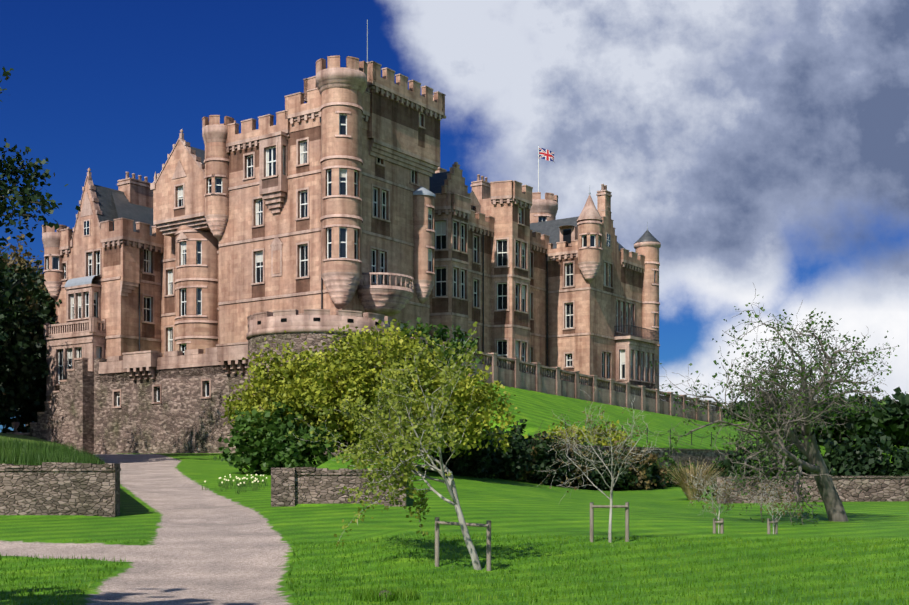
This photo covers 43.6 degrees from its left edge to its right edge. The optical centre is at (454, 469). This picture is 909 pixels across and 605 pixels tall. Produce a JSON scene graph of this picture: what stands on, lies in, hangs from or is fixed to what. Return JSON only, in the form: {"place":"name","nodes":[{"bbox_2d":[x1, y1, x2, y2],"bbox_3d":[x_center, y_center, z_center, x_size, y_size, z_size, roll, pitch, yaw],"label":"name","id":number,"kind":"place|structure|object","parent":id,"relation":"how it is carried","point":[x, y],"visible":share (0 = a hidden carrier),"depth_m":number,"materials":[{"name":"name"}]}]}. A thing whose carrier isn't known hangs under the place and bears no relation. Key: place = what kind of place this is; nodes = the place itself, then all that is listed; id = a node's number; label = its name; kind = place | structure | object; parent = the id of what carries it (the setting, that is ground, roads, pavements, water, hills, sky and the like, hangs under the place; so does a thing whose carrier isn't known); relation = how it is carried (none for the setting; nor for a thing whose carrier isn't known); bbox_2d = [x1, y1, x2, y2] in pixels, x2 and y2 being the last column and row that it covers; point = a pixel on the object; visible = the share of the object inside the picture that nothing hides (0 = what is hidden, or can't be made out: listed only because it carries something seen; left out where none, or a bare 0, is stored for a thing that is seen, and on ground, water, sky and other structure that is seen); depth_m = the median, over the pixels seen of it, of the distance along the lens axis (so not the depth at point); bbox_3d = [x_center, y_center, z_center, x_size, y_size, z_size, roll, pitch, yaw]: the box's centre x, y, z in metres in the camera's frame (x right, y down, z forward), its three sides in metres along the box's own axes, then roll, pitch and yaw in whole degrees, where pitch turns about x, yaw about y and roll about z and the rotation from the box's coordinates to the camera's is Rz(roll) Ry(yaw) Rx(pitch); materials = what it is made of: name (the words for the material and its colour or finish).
{"place":"outdoors","nodes":[
{"label":"outdoors","id":0,"kind":"place"},
{"bbox_2d":[0,381,908,604],"bbox_3d":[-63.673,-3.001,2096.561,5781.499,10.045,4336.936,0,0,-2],"label":"terrain","id":1,"kind":"structure","parent":0,"point":[211,545],"depth_m":27.34,"materials":[{"name":"green plant"}]},
{"bbox_2d":[0,228,55,432],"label":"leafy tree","id":2,"kind":"object","parent":1,"relation":"on","point":[19,260],"visible":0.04,"depth_m":108.17,"materials":[{"name":"green plant"}]},
{"bbox_2d":[0,67,58,320],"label":"tall tree","id":3,"kind":"object","parent":1,"relation":"on","point":[10,167],"visible":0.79,"depth_m":64.75,"materials":[{"name":"green plant"}]},
{"bbox_2d":[0,252,60,432],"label":"trees","id":4,"kind":"object","parent":1,"relation":"on","point":[25,395],"visible":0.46,"depth_m":98.85,"materials":[{"name":"green plant"}]},
{"bbox_2d":[0,162,80,391],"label":"tree","id":5,"kind":"object","parent":1,"relation":"on","point":[25,202],"visible":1,"depth_m":59.35,"materials":[{"name":"green plant"}]},
{"bbox_2d":[0,435,104,464],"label":"rough grass tufts","id":6,"kind":"object","parent":1,"relation":"on","point":[32,453],"visible":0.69,"depth_m":37.33,"materials":[{"name":"green plant"}]},
{"bbox_2d":[0,452,405,516],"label":"garden walls","id":7,"kind":"structure","parent":1,"relation":"on","point":[63,488],"depth_m":32.51,"materials":[{"name":"grey stone"}]},
{"bbox_2d":[202,474,267,493],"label":"daffodils","id":8,"kind":"object","parent":1,"relation":"on","point":[254,481],"visible":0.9,"depth_m":45.19,"materials":[{"name":"white plant"}]},
{"bbox_2d":[213,400,342,474],"bbox_3d":[-8.035,-1.142,53.661,6.822,4.339,4.664,0,0,32],"label":"rhododendron shrub","id":9,"kind":"object","parent":1,"relation":"on","point":[267,447],"visible":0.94,"depth_m":52.86,"materials":[{"name":"green plant"}]},
{"bbox_2d":[42,20,660,400],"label":"castle","id":10,"kind":"structure","parent":1,"relation":"on","point":[340,189],"depth_m":94.82,"materials":[{"name":"stone"}]},
{"bbox_2d":[539,148,553,161],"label":"flag","id":11,"kind":"object","parent":10,"relation":"attached to","point":[546,154],"visible":0.92,"depth_m":120.71,"materials":[{"name":"multicoloured fabric"}]},
{"bbox_2d":[7,309,722,456],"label":"terrace retaining walls","id":12,"kind":"structure","parent":1,"relation":"on","point":[147,402],"depth_m":88.97,"materials":[{"name":"stone"}]},
{"bbox_2d":[220,318,527,458],"bbox_3d":[-4.150,-3.796,57.766,14.664,7.160,10.640,0,0,-23],"label":"bush","id":13,"kind":"object","parent":1,"relation":"on","point":[354,371],"visible":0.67,"depth_m":55.32,"materials":[{"name":"green plant"}]},
{"bbox_2d":[288,321,483,569],"bbox_3d":[-1.321,-0.410,21.994,2.793,4.782,5.886,0,0,-39],"label":"tree","id":14,"kind":"object","parent":1,"relation":"on","point":[399,442],"visible":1,"depth_m":21.52,"materials":[{"name":"green plant"}]},
{"bbox_2d":[390,317,481,389],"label":"tall evergreen shrub","id":15,"kind":"object","parent":1,"relation":"on","point":[439,332],"visible":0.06,"depth_m":77.53,"materials":[{"name":"green plant"}]},
{"bbox_2d":[0,532,908,604],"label":"grass blades","id":16,"kind":"object","parent":1,"relation":"on","point":[372,595],"visible":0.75,"depth_m":20.58,"materials":[{"name":"green plant"}]},
{"bbox_2d":[435,517,490,570],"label":"tree stakes","id":17,"kind":"object","parent":1,"relation":"on","point":[487,525],"visible":0.69,"depth_m":21.48,"materials":[{"name":"brown wood"}]},
{"bbox_2d":[414,419,665,490],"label":"shrubs along wall","id":18,"kind":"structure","parent":1,"relation":"on","point":[484,462],"depth_m":66.11,"materials":[{"name":"green plant"}]},
{"bbox_2d":[502,423,668,489],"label":"brown shrubs","id":19,"kind":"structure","parent":1,"relation":"on","point":[637,486],"depth_m":76.25,"materials":[{"name":"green plant"}]},
{"bbox_2d":[546,416,634,451],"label":"yellow shrub","id":20,"kind":"object","parent":1,"relation":"on","point":[599,436],"visible":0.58,"depth_m":77.87,"materials":[{"name":"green plant"}]},
{"bbox_2d":[533,387,663,542],"bbox_3d":[3.077,-0.104,25.507,3.315,3.622,2.536,0,0,30],"label":"young bare tree","id":21,"kind":"object","parent":1,"relation":"on","point":[611,487],"visible":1,"depth_m":25.54,"materials":[{"name":"grey plant"}]},
{"bbox_2d":[590,502,628,541],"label":"tree stakes","id":22,"kind":"object","parent":1,"relation":"on","point":[593,506],"visible":0.83,"depth_m":25.70,"materials":[{"name":"brown wood"}]},
{"bbox_2d":[569,446,727,489],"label":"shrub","id":23,"kind":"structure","parent":1,"relation":"on","point":[673,463],"depth_m":83.05,"materials":[{"name":"green plant"}]},
{"bbox_2d":[561,422,747,488],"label":"bank wall and chain fence","id":24,"kind":"structure","parent":1,"relation":"on","point":[709,457],"depth_m":88.88,"materials":[{"name":"stone"}]},
{"bbox_2d":[685,466,743,533],"bbox_3d":[6.771,0.924,30.157,1.690,2.036,1.817,0,0,38],"label":"sapling","id":25,"kind":"object","parent":1,"relation":"on","point":[721,487],"visible":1,"depth_m":29.99,"materials":[{"name":"grey plant"}]},
{"bbox_2d":[713,518,723,533],"bbox_3d":[6.929,1.694,29.835,0.290,0.805,0.130,0,0,-2],"label":"tree stake","id":26,"kind":"object","parent":1,"relation":"on","point":[721,521],"visible":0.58,"depth_m":29.82,"materials":[{"name":"brown wood"}]},
{"bbox_2d":[767,518,777,533],"bbox_3d":[8.511,1.722,30.390,0.290,0.804,0.130,0,0,-2],"label":"tree stake","id":27,"kind":"object","parent":1,"relation":"on","point":[775,522],"visible":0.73,"depth_m":30.37,"materials":[{"name":"brown wood"}]},
{"bbox_2d":[649,284,898,525],"bbox_3d":[10.650,-1.901,37.383,6.766,8.217,9.358,0,0,43],"label":"tree","id":28,"kind":"object","parent":1,"relation":"on","point":[788,409],"visible":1,"depth_m":37.63,"materials":[{"name":"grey plant"}]},
{"bbox_2d":[744,474,805,533],"bbox_3d":[8.484,1.028,30.525,1.408,1.891,1.736,0,0,45],"label":"sapling","id":29,"kind":"object","parent":1,"relation":"on","point":[774,503],"visible":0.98,"depth_m":30.46,"materials":[{"name":"grey plant"}]},
{"bbox_2d":[706,421,908,497],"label":"shrubs","id":30,"kind":"object","parent":1,"relation":"on","point":[865,458],"visible":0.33,"depth_m":59.69,"materials":[{"name":"green plant"}]},
{"bbox_2d":[716,476,908,503],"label":"garden wall","id":31,"kind":"structure","parent":1,"relation":"on","point":[874,488],"depth_m":55.29,"materials":[{"name":"stone"}]},
{"bbox_2d":[722,386,908,455],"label":"distant trees","id":32,"kind":"object","parent":1,"relation":"on","point":[893,419],"visible":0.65,"depth_m":126.65,"materials":[{"name":"green plant"}]},
{"bbox_2d":[0,0,908,432],"label":"sky","id":33,"kind":"structure","parent":0,"point":[764,144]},
{"bbox_2d":[661,458,722,499],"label":"pampas grass","id":34,"kind":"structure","parent":0,"point":[684,486],"depth_m":56.57,"materials":[{"name":"beige plant"}]}
]}

